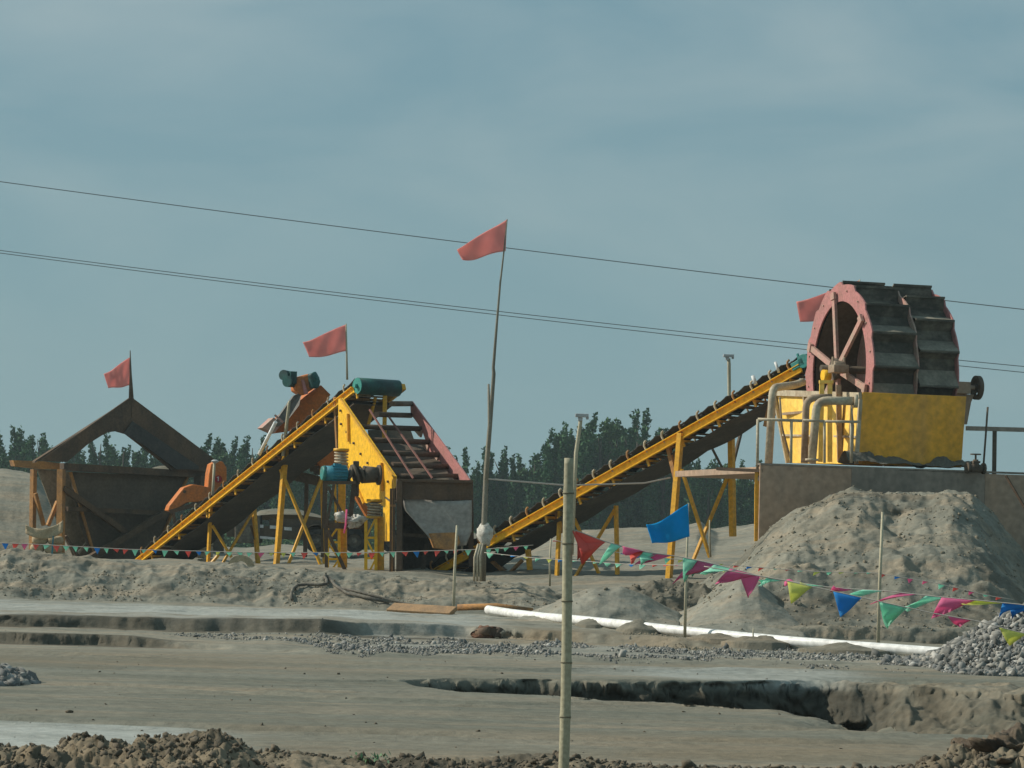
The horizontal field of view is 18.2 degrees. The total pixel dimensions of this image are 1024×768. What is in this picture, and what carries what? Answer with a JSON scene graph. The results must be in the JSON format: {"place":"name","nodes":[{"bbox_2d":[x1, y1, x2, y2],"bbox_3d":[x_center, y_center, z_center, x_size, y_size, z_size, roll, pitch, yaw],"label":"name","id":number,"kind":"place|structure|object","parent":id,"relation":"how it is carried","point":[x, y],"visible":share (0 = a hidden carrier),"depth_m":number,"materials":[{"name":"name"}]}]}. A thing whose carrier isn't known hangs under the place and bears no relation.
{"place":"outdoors","nodes":[
{"label":"outdoors","id":0,"kind":"place"},
{"bbox_2d":[0,469,1023,767],"bbox_3d":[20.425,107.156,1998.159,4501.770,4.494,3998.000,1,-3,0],"label":"ground","id":1,"kind":"structure","parent":0,"point":[866,713],"depth_m":37.25,"materials":[{"name":"sand"}]},
{"bbox_2d":[0,426,28,467],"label":"poplar tree","id":2,"kind":"object","parent":1,"relation":"on","point":[19,444],"visible":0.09,"depth_m":291.39,"materials":[{"name":"green plant"}]},
{"bbox_2d":[0,445,31,472],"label":"poplar tree","id":3,"kind":"object","parent":1,"relation":"on","point":[4,459],"visible":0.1,"depth_m":287.20,"materials":[{"name":"green plant"}]},
{"bbox_2d":[0,663,40,685],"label":"gravel heap","id":4,"kind":"object","parent":1,"relation":"on","point":[10,675],"visible":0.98,"depth_m":31.60,"materials":[{"name":"gravel"}]},
{"bbox_2d":[4,434,46,476],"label":"poplar tree","id":5,"kind":"object","parent":1,"relation":"on","point":[32,443],"visible":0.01,"depth_m":300.74,"materials":[{"name":"green plant"}]},
{"bbox_2d":[10,424,48,478],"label":"poplar tree","id":6,"kind":"object","parent":1,"relation":"on","point":[44,446],"visible":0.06,"depth_m":302.11,"materials":[{"name":"green plant"}]},
{"bbox_2d":[24,439,88,472],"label":"poplar tree","id":7,"kind":"object","parent":1,"relation":"on","point":[29,448],"visible":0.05,"depth_m":290.13,"materials":[{"name":"green plant"}]},
{"bbox_2d":[74,432,141,473],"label":"poplar tree","id":8,"kind":"object","parent":1,"relation":"on","point":[109,459],"visible":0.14,"depth_m":292.68,"materials":[{"name":"green plant"}]},
{"bbox_2d":[9,350,223,558],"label":"feed hopper","id":9,"kind":"object","parent":1,"relation":"on","point":[121,509],"visible":0.86,"depth_m":85.81,"materials":[{"name":"brown metal"}]},
{"bbox_2d":[104,357,129,387],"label":"red flag","id":10,"kind":"object","parent":9,"relation":"attached to","point":[118,376],"visible":1,"depth_m":86.07,"materials":[{"name":"fabric"}]},
{"bbox_2d":[112,447,148,473],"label":"poplar tree","id":11,"kind":"object","parent":1,"relation":"on","point":[143,459],"visible":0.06,"depth_m":293.05,"materials":[{"name":"green plant"}]},
{"bbox_2d":[0,728,290,767],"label":"soil clods","id":12,"kind":"object","parent":1,"relation":"on","point":[237,747],"visible":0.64,"depth_m":19.76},
{"bbox_2d":[171,433,228,524],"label":"poplar tree","id":13,"kind":"object","parent":1,"relation":"on","point":[208,442],"visible":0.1,"depth_m":295.15,"materials":[{"name":"green plant"}]},
{"bbox_2d":[197,543,212,561],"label":"timber stack","id":14,"kind":"object","parent":1,"relation":"on","point":[202,555],"visible":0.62,"depth_m":83.12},
{"bbox_2d":[216,451,238,485],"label":"broadleaf tree","id":15,"kind":"object","parent":1,"relation":"on","point":[226,459],"visible":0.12,"depth_m":291.49,"materials":[{"name":"green plant"}]},
{"bbox_2d":[210,436,247,479],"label":"poplar tree","id":16,"kind":"object","parent":1,"relation":"on","point":[216,450],"visible":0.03,"depth_m":298.78,"materials":[{"name":"green plant"}]},
{"bbox_2d":[211,435,270,525],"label":"poplar tree","id":17,"kind":"object","parent":1,"relation":"on","point":[244,462],"visible":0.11,"depth_m":289.95,"materials":[{"name":"green plant"}]},
{"bbox_2d":[228,555,254,566],"bbox_3d":[-5.189,3.534,61.292,0.520,0.517,0.200,1,-3,0],"label":"old tyre","id":18,"kind":"object","parent":1,"relation":"on","point":[248,561],"visible":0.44,"depth_m":61.20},
{"bbox_2d":[135,378,405,564],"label":"belt conveyor","id":19,"kind":"object","parent":1,"relation":"on","point":[308,442],"visible":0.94,"depth_m":79.48,"materials":[{"name":"metal"}]},
{"bbox_2d":[165,461,226,534],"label":"crusher","id":20,"kind":"object","parent":19,"relation":"attached to","point":[198,494],"visible":0.86,"depth_m":82.96,"materials":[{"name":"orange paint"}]},
{"bbox_2d":[258,421,276,455],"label":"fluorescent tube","id":21,"kind":"object","parent":19,"relation":"attached to","point":[267,438],"visible":1,"depth_m":78.89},
{"bbox_2d":[281,401,290,455],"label":"leaning pole","id":22,"kind":"object","parent":19,"relation":"on","point":[286,426],"visible":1,"depth_m":78.62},
{"bbox_2d":[257,370,369,556],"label":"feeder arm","id":23,"kind":"object","parent":19,"relation":"attached to","point":[311,391],"visible":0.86,"depth_m":79.76},
{"bbox_2d":[303,324,347,379],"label":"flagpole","id":24,"kind":"object","parent":19,"relation":"attached to","point":[333,341],"visible":1,"depth_m":75.74,"materials":[{"name":"red fabric"}]},
{"bbox_2d":[267,481,312,524],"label":"poplar tree","id":25,"kind":"object","parent":1,"relation":"on","point":[296,490],"visible":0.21,"depth_m":286.72,"materials":[{"name":"green plant"}]},
{"bbox_2d":[227,515,395,551],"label":"flatbed trailer","id":26,"kind":"object","parent":1,"relation":"on","point":[355,537],"visible":0.44,"depth_m":91.81,"materials":[{"name":"metal"}]},
{"bbox_2d":[257,508,329,519],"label":"sand load","id":27,"kind":"object","parent":26,"relation":"on","point":[266,514],"visible":0.56,"depth_m":92.84,"materials":[{"name":"sand"}]},
{"bbox_2d":[298,465,333,518],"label":"poplar tree","id":28,"kind":"object","parent":1,"relation":"on","point":[315,509],"visible":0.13,"depth_m":291.60,"materials":[{"name":"green plant"}]},
{"bbox_2d":[320,480,357,520],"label":"poplar tree","id":29,"kind":"object","parent":1,"relation":"on","point":[347,503],"visible":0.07,"depth_m":300.20,"materials":[{"name":"green plant"}]},
{"bbox_2d":[289,574,389,603],"bbox_3d":[-3.289,3.720,58.300,1.261,0.503,1.925,4,-4,-40],"label":"hose","id":30,"kind":"object","parent":1,"relation":"on","point":[326,577],"visible":1,"depth_m":58.61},
{"bbox_2d":[320,461,381,569],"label":"electric motor","id":31,"kind":"object","parent":1,"relation":"on","point":[336,473],"visible":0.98,"depth_m":72.26,"materials":[{"name":"teal paint"}]},
{"bbox_2d":[224,524,523,549],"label":"undergrowth","id":32,"kind":"object","parent":1,"relation":"on","point":[228,541],"visible":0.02,"depth_m":271.32,"materials":[{"name":"green plant"}]},
{"bbox_2d":[350,751,401,764],"bbox_3d":[-0.868,2.381,20.387,0.331,0.100,0.606,2,-3,-3],"label":"weed","id":33,"kind":"object","parent":1,"relation":"on","point":[374,755],"visible":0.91,"depth_m":20.27,"materials":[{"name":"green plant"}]},
{"bbox_2d":[341,587,412,603],"bbox_3d":[-2.376,3.882,58.251,1.772,0.335,0.226,0,-3,26],"label":"cable","id":34,"kind":"object","parent":1,"relation":"on","point":[369,594],"visible":0.76,"depth_m":58.21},
{"bbox_2d":[328,396,470,570],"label":"vibrating screen","id":35,"kind":"object","parent":1,"relation":"on","point":[394,451],"visible":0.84,"depth_m":74.21,"materials":[{"name":"yellow paint"}]},
{"bbox_2d":[334,511,368,528],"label":"plastic bag","id":36,"kind":"object","parent":35,"relation":"attached to","point":[356,521],"visible":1,"depth_m":71.94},
{"bbox_2d":[389,479,473,571],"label":"hopper","id":37,"kind":"object","parent":35,"relation":"attached to","point":[425,521],"visible":0.9,"depth_m":71.46,"materials":[{"name":"grey metal"}]},
{"bbox_2d":[387,603,456,614],"bbox_3d":[-1.572,4.010,56.818,1.285,0.214,0.419,0,-3,28],"label":"timber plank","id":38,"kind":"object","parent":1,"relation":"on","point":[419,608],"visible":0.9,"depth_m":56.71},
{"bbox_2d":[0,550,907,655],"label":"sand lumps","id":39,"kind":"object","parent":1,"relation":"on","point":[417,600],"visible":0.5,"depth_m":58.61,"materials":[{"name":"sand"}]},
{"bbox_2d":[452,525,457,613],"bbox_3d":[-1.014,3.318,56.904,0.067,1.611,0.054,3,-3,-22],"label":"stick","id":40,"kind":"object","parent":1,"relation":"on","point":[454,572],"visible":0.79,"depth_m":56.88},
{"bbox_2d":[5,630,922,765],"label":"loose lumps","id":41,"kind":"object","parent":1,"relation":"on","point":[71,711],"visible":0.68,"depth_m":29.18,"materials":[{"name":"soil"}]},
{"bbox_2d":[446,446,481,532],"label":"poplar tree","id":42,"kind":"object","parent":1,"relation":"on","point":[476,474],"visible":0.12,"depth_m":291.05,"materials":[{"name":"green plant"}]},
{"bbox_2d":[457,219,507,580],"bbox_3d":[-0.641,0.284,59.660,0.934,6.771,0.193,1,-3,8],"label":"flagpole","id":43,"kind":"object","parent":1,"relation":"on","point":[491,240],"visible":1,"depth_m":59.75,"materials":[{"name":"brown wood"}]},
{"bbox_2d":[473,544,483,580],"bbox_3d":[-0.624,3.304,59.257,0.182,0.703,0.142,1,-3,0],"label":"cable bundle","id":44,"kind":"object","parent":43,"relation":"hanging from","point":[479,548],"visible":1,"depth_m":59.19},
{"bbox_2d":[476,523,492,546],"bbox_3d":[-0.503,2.794,59.527,0.315,0.464,0.297,1,-3,0],"label":"plastic bag","id":45,"kind":"object","parent":43,"relation":"attached to","point":[484,534],"visible":1,"depth_m":59.42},
{"bbox_2d":[488,477,670,485],"bbox_3d":[1.330,1.833,61.488,0.068,0.286,5.347,-1,-4,42],"label":"rope","id":46,"kind":"object","parent":43,"relation":"attached to","point":[577,484],"visible":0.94,"depth_m":61.51,"materials":[{"name":"beige"}]},
{"bbox_2d":[473,476,492,530],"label":"poplar tree","id":47,"kind":"object","parent":1,"relation":"on","point":[488,511],"visible":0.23,"depth_m":295.50,"materials":[{"name":"green plant"}]},
{"bbox_2d":[463,457,508,514],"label":"poplar tree","id":48,"kind":"object","parent":1,"relation":"on","point":[507,468],"visible":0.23,"depth_m":297.74,"materials":[{"name":"green plant"}]},
{"bbox_2d":[470,625,502,638],"bbox_3d":[-0.334,3.899,49.742,0.532,0.302,0.517,4,-4,-38],"label":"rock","id":49,"kind":"object","parent":1,"relation":"on","point":[486,631],"visible":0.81,"depth_m":49.60,"materials":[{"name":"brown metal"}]},
{"bbox_2d":[480,445,517,528],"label":"poplar tree","id":50,"kind":"object","parent":1,"relation":"on","point":[497,497],"visible":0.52,"depth_m":296.73,"materials":[{"name":"green plant"}]},
{"bbox_2d":[11,732,1005,767],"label":"soil clods","id":51,"kind":"object","parent":1,"relation":"on","point":[495,763],"visible":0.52,"depth_m":20.10,"materials":[{"name":"soil"}]},
{"bbox_2d":[505,467,532,520],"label":"broadleaf tree","id":52,"kind":"object","parent":1,"relation":"on","point":[519,472],"visible":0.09,"depth_m":299.88,"materials":[{"name":"green plant"}]},
{"bbox_2d":[506,459,543,534],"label":"poplar tree","id":53,"kind":"object","parent":1,"relation":"on","point":[524,490],"visible":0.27,"depth_m":295.17,"materials":[{"name":"green plant"}]},
{"bbox_2d":[516,433,567,477],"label":"poplar tree","id":54,"kind":"object","parent":1,"relation":"on","point":[519,461],"visible":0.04,"depth_m":305.93,"materials":[{"name":"green plant"}]},
{"bbox_2d":[169,618,918,671],"bbox_3d":[1.076,3.660,45.112,12.225,0.382,7.277,1,-3,0],"label":"gravel strip","id":55,"kind":"object","parent":1,"relation":"on","point":[704,653],"visible":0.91,"depth_m":44.98,"materials":[{"name":"gravel"}]},
{"bbox_2d":[523,427,582,529],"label":"poplar tree","id":56,"kind":"object","parent":1,"relation":"on","point":[558,453],"visible":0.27,"depth_m":289.64,"materials":[{"name":"green plant"}]},
{"bbox_2d":[558,458,573,767],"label":"bamboo post","id":57,"kind":"object","parent":1,"relation":"on","point":[566,668],"visible":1,"depth_m":18.73,"materials":[{"name":"wood"}]},
{"bbox_2d":[553,540,1012,599],"bbox_3d":[4.267,2.936,50.524,7.312,0.773,0.052,1,-3,0],"label":"bunting","id":58,"kind":"object","parent":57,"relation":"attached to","point":[940,586],"visible":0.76,"depth_m":50.52,"materials":[{"name":"multicoloured"}]},
{"bbox_2d":[573,529,1023,618],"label":"bunting","id":59,"kind":"object","parent":57,"relation":"hanging from","point":[588,546],"visible":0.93,"depth_m":18.54,"materials":[{"name":"multicoloured"}]},
{"bbox_2d":[704,566,1023,645],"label":"bunting","id":60,"kind":"object","parent":59,"relation":"hanging from","point":[846,603],"visible":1,"depth_m":18.10,"materials":[{"name":"multicoloured"}]},
{"bbox_2d":[539,421,601,530],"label":"poplar tree","id":61,"kind":"object","parent":1,"relation":"on","point":[584,461],"visible":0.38,"depth_m":287.65,"materials":[{"name":"green plant"}]},
{"bbox_2d":[572,413,588,554],"bbox_3d":[1.220,1.816,57.987,0.281,2.556,0.180,1,-3,0],"label":"street lamp","id":62,"kind":"object","parent":1,"relation":"on","point":[580,418],"visible":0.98,"depth_m":57.97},
{"bbox_2d":[553,412,612,525],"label":"poplar tree","id":63,"kind":"object","parent":1,"relation":"on","point":[593,426],"visible":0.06,"depth_m":293.56,"materials":[{"name":"green plant"}]},
{"bbox_2d":[575,618,601,627],"bbox_3d":[1.261,3.968,51.804,0.650,0.345,1.600,1,-3,0],"label":"sand mound","id":64,"kind":"object","parent":1,"relation":"on","point":[588,623],"visible":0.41,"depth_m":51.45,"materials":[{"name":"sand"}]},
{"bbox_2d":[518,586,680,625],"bbox_3d":[1.556,3.930,54.811,3.316,0.957,5.080,1,-3,0],"label":"sand pile","id":65,"kind":"object","parent":1,"relation":"on","point":[612,602],"visible":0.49,"depth_m":53.88,"materials":[{"name":"sand"}]},
{"bbox_2d":[457,603,532,610],"bbox_3d":[-0.298,3.990,56.944,1.377,0.179,0.173,1,-3,13],"label":"rusty pipe","id":66,"kind":"object","parent":65,"relation":"on","point":[461,607],"visible":0.67,"depth_m":56.95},
{"bbox_2d":[586,423,638,529],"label":"poplar tree","id":67,"kind":"object","parent":1,"relation":"on","point":[602,461],"visible":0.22,"depth_m":293.46,"materials":[{"name":"green plant"}]},
{"bbox_2d":[484,552,746,571],"bbox_3d":[1.786,3.184,57.108,6.020,0.247,0.080,-1,-4,41],"label":"bunting","id":68,"kind":"object","parent":1,"relation":"on","point":[489,555],"visible":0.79,"depth_m":57.32,"materials":[{"name":"multicoloured"}]},
{"bbox_2d":[426,353,806,577],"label":"belt conveyor","id":69,"kind":"object","parent":1,"relation":"on","point":[678,438],"visible":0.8,"depth_m":69.13,"materials":[{"name":"metal"}]},
{"bbox_2d":[2,543,531,558],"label":"bunting","id":70,"kind":"object","parent":69,"relation":"hanging from","point":[188,552],"visible":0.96,"depth_m":68.89,"materials":[{"name":"multicoloured"}]},
{"bbox_2d":[796,279,859,321],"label":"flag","id":71,"kind":"object","parent":69,"relation":"attached to","point":[808,308],"visible":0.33,"depth_m":67.74,"materials":[{"name":"red fabric"}]},
{"bbox_2d":[598,417,650,520],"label":"tree","id":72,"kind":"object","parent":1,"relation":"on","point":[613,431],"visible":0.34,"depth_m":294.02,"materials":[{"name":"green plant"}]},
{"bbox_2d":[593,408,667,527],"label":"poplar tree","id":73,"kind":"object","parent":1,"relation":"on","point":[644,434],"visible":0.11,"depth_m":298.92,"materials":[{"name":"green plant"}]},
{"bbox_2d":[620,427,651,526],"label":"poplar tree","id":74,"kind":"object","parent":1,"relation":"on","point":[624,435],"visible":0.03,"depth_m":300.68,"materials":[{"name":"green plant"}]},
{"bbox_2d":[616,619,660,633],"bbox_3d":[2.006,3.890,50.167,0.988,0.421,1.600,1,-3,0],"label":"sand mound","id":75,"kind":"object","parent":1,"relation":"on","point":[637,626],"visible":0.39,"depth_m":49.79,"materials":[{"name":"sand"}]},
{"bbox_2d":[626,443,692,527],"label":"poplar tree","id":76,"kind":"object","parent":1,"relation":"on","point":[656,506],"visible":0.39,"depth_m":294.05,"materials":[{"name":"green plant"}]},
{"bbox_2d":[646,503,689,636],"bbox_3d":[2.368,2.846,48.870,0.666,2.077,0.196,1,-3,0],"label":"flag","id":77,"kind":"object","parent":1,"relation":"on","point":[673,527],"visible":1,"depth_m":48.90,"materials":[{"name":"blue fabric"}]},
{"bbox_2d":[624,578,712,611],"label":"rubble bank","id":78,"kind":"structure","parent":1,"relation":"on","point":[670,601],"depth_m":58.09,"materials":[{"name":"stone"}]},
{"bbox_2d":[686,633,736,643],"bbox_3d":[3.136,3.935,48.524,1.300,0.332,1.600,1,-3,0],"label":"sand mound","id":79,"kind":"object","parent":1,"relation":"on","point":[715,638],"visible":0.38,"depth_m":48.18,"materials":[{"name":"sand"}]},
{"bbox_2d":[484,605,940,654],"bbox_3d":[2.605,3.882,50.548,1.456,0.425,13.074,3,-4,-33],"label":"white pipe","id":80,"kind":"object","parent":1,"relation":"on","point":[900,649],"visible":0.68,"depth_m":48.94,"materials":[{"name":"plastic"}]},
{"bbox_2d":[684,458,742,528],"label":"poplar tree","id":81,"kind":"object","parent":1,"relation":"on","point":[702,508],"visible":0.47,"depth_m":287.13,"materials":[{"name":"green plant"}]},
{"bbox_2d":[706,463,749,527],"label":"poplar tree","id":82,"kind":"object","parent":1,"relation":"on","point":[744,490],"visible":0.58,"depth_m":288.08,"materials":[{"name":"green plant"}]},
{"bbox_2d":[723,354,733,420],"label":"street lamp","id":83,"kind":"object","parent":1,"relation":"on","point":[727,356],"visible":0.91,"depth_m":72.69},
{"bbox_2d":[679,580,806,636],"bbox_3d":[3.916,3.877,53.855,2.659,1.264,6.100,1,-3,3],"label":"sand pile","id":84,"kind":"object","parent":1,"relation":"on","point":[717,610],"visible":0.53,"depth_m":52.51,"materials":[{"name":"sand"}]},
{"bbox_2d":[736,488,753,524],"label":"poplar tree","id":85,"kind":"object","parent":1,"relation":"on","point":[749,513],"visible":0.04,"depth_m":300.21,"materials":[{"name":"green plant"}]},
{"bbox_2d":[736,479,754,523],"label":"broadleaf tree","id":86,"kind":"object","parent":1,"relation":"on","point":[749,495],"visible":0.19,"depth_m":302.26,"materials":[{"name":"green plant"}]},
{"bbox_2d":[721,635,792,650],"bbox_3d":[3.670,3.929,47.804,1.430,0.356,1.600,1,-3,0],"label":"sand mound","id":87,"kind":"object","parent":1,"relation":"on","point":[766,642],"visible":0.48,"depth_m":47.41,"materials":[{"name":"sand"}]},
{"bbox_2d":[798,642,893,655],"bbox_3d":[4.862,3.941,46.623,1.820,0.357,1.600,1,-3,0],"label":"sand mound","id":88,"kind":"object","parent":1,"relation":"on","point":[839,647],"visible":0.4,"depth_m":46.34,"materials":[{"name":"sand"}]},
{"bbox_2d":[675,463,1023,551],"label":"steel wall","id":89,"kind":"structure","parent":1,"relation":"on","point":[785,489],"depth_m":61.48,"materials":[{"name":"metal"}]},
{"bbox_2d":[716,418,801,540],"bbox_3d":[4.680,1.819,60.927,1.623,2.352,0.332,1,-3,12],"label":"catwalk","id":90,"kind":"object","parent":89,"relation":"on","point":[756,495],"visible":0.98,"depth_m":60.90,"materials":[{"name":"yellow paint"}]},
{"bbox_2d":[803,419,859,462],"bbox_3d":[6.077,1.095,60.990,1.087,0.827,0.109,2,-3,-3],"label":"railing","id":91,"kind":"object","parent":89,"relation":"on","point":[824,422],"visible":1,"depth_m":60.98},
{"bbox_2d":[765,281,983,467],"bbox_3d":[7.251,-0.147,64.533,4.544,3.765,5.882,1,-3,0],"label":"sand washer","id":92,"kind":"object","parent":89,"relation":"on","point":[882,363],"visible":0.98,"depth_m":62.83,"materials":[{"name":"metal"}]},
{"bbox_2d":[964,453,986,473],"bbox_3d":[8.955,1.540,61.818,0.380,0.389,0.220,2,-3,-17],"label":"gate valve","id":93,"kind":"object","parent":89,"relation":"on","point":[974,466],"visible":1,"depth_m":61.76,"materials":[{"name":"metal"}]},
{"bbox_2d":[983,407,988,462],"bbox_3d":[9.177,1.080,62.043,0.110,1.277,0.040,1,-3,0],"label":"steel rod","id":94,"kind":"object","parent":89,"relation":"on","point":[986,424],"visible":1,"depth_m":62.03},
{"bbox_2d":[966,426,1023,473],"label":"handrail","id":95,"kind":"object","parent":89,"relation":"on","point":[994,430],"visible":1,"depth_m":62.41,"materials":[{"name":"grey metal"}]},
{"bbox_2d":[697,486,1023,643],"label":"sand pile","id":96,"kind":"object","parent":1,"relation":"on","point":[968,576],"visible":0.77,"depth_m":55.15,"materials":[{"name":"sand"}]},
{"bbox_2d":[699,485,1023,636],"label":"sand lumps","id":97,"kind":"object","parent":96,"relation":"on","point":[865,561],"visible":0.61,"depth_m":55.94,"materials":[{"name":"sand"}]},
{"bbox_2d":[876,512,883,642],"bbox_3d":[5.442,2.936,47.318,0.077,2.088,0.054,1,-3,0],"label":"stick","id":98,"kind":"object","parent":1,"relation":"on","point":[879,581],"visible":0.79,"depth_m":47.30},
{"bbox_2d":[881,603,1023,676],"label":"gravel heap","id":99,"kind":"object","parent":1,"relation":"on","point":[982,649],"visible":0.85,"depth_m":42.53,"materials":[{"name":"gravel"}]},
{"bbox_2d":[950,722,1023,764],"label":"earth heap","id":100,"kind":"object","parent":1,"relation":"on","point":[1012,738],"visible":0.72,"depth_m":20.09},
{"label":"sandbag","id":101,"kind":"object","parent":1,"relation":"on","visible":0},
{"bbox_2d":[30,544,43,551],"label":"sandbag","id":102,"kind":"object","parent":101,"relation":"on","point":[40,547],"visible":0.46,"depth_m":83.71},
{"bbox_2d":[32,537,46,543],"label":"sandbag","id":103,"kind":"object","parent":102,"relation":"on","point":[38,541],"visible":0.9,"depth_m":83.72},
{"bbox_2d":[25,521,62,538],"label":"burlap sheet","id":104,"kind":"object","parent":103,"relation":"attached to","point":[50,532],"visible":1,"depth_m":83.63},
{"bbox_2d":[0,181,1023,309],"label":"power line","id":105,"kind":"object","parent":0,"point":[466,242],"visible":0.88,"depth_m":106.97,"materials":[{"name":"grey metal"}]},
{"bbox_2d":[0,250,1023,366],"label":"power line","id":106,"kind":"object","parent":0,"point":[453,306],"visible":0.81,"depth_m":106.84,"materials":[{"name":"grey metal"}]},
{"bbox_2d":[0,0,1023,544],"label":"sky","id":107,"kind":"structure","parent":0,"point":[829,143],"materials":[{"name":"blue"}]},
{"bbox_2d":[1,253,1023,372],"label":"power line","id":108,"kind":"object","parent":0,"point":[455,309],"visible":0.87,"depth_m":106.79,"materials":[{"name":"grey metal"}]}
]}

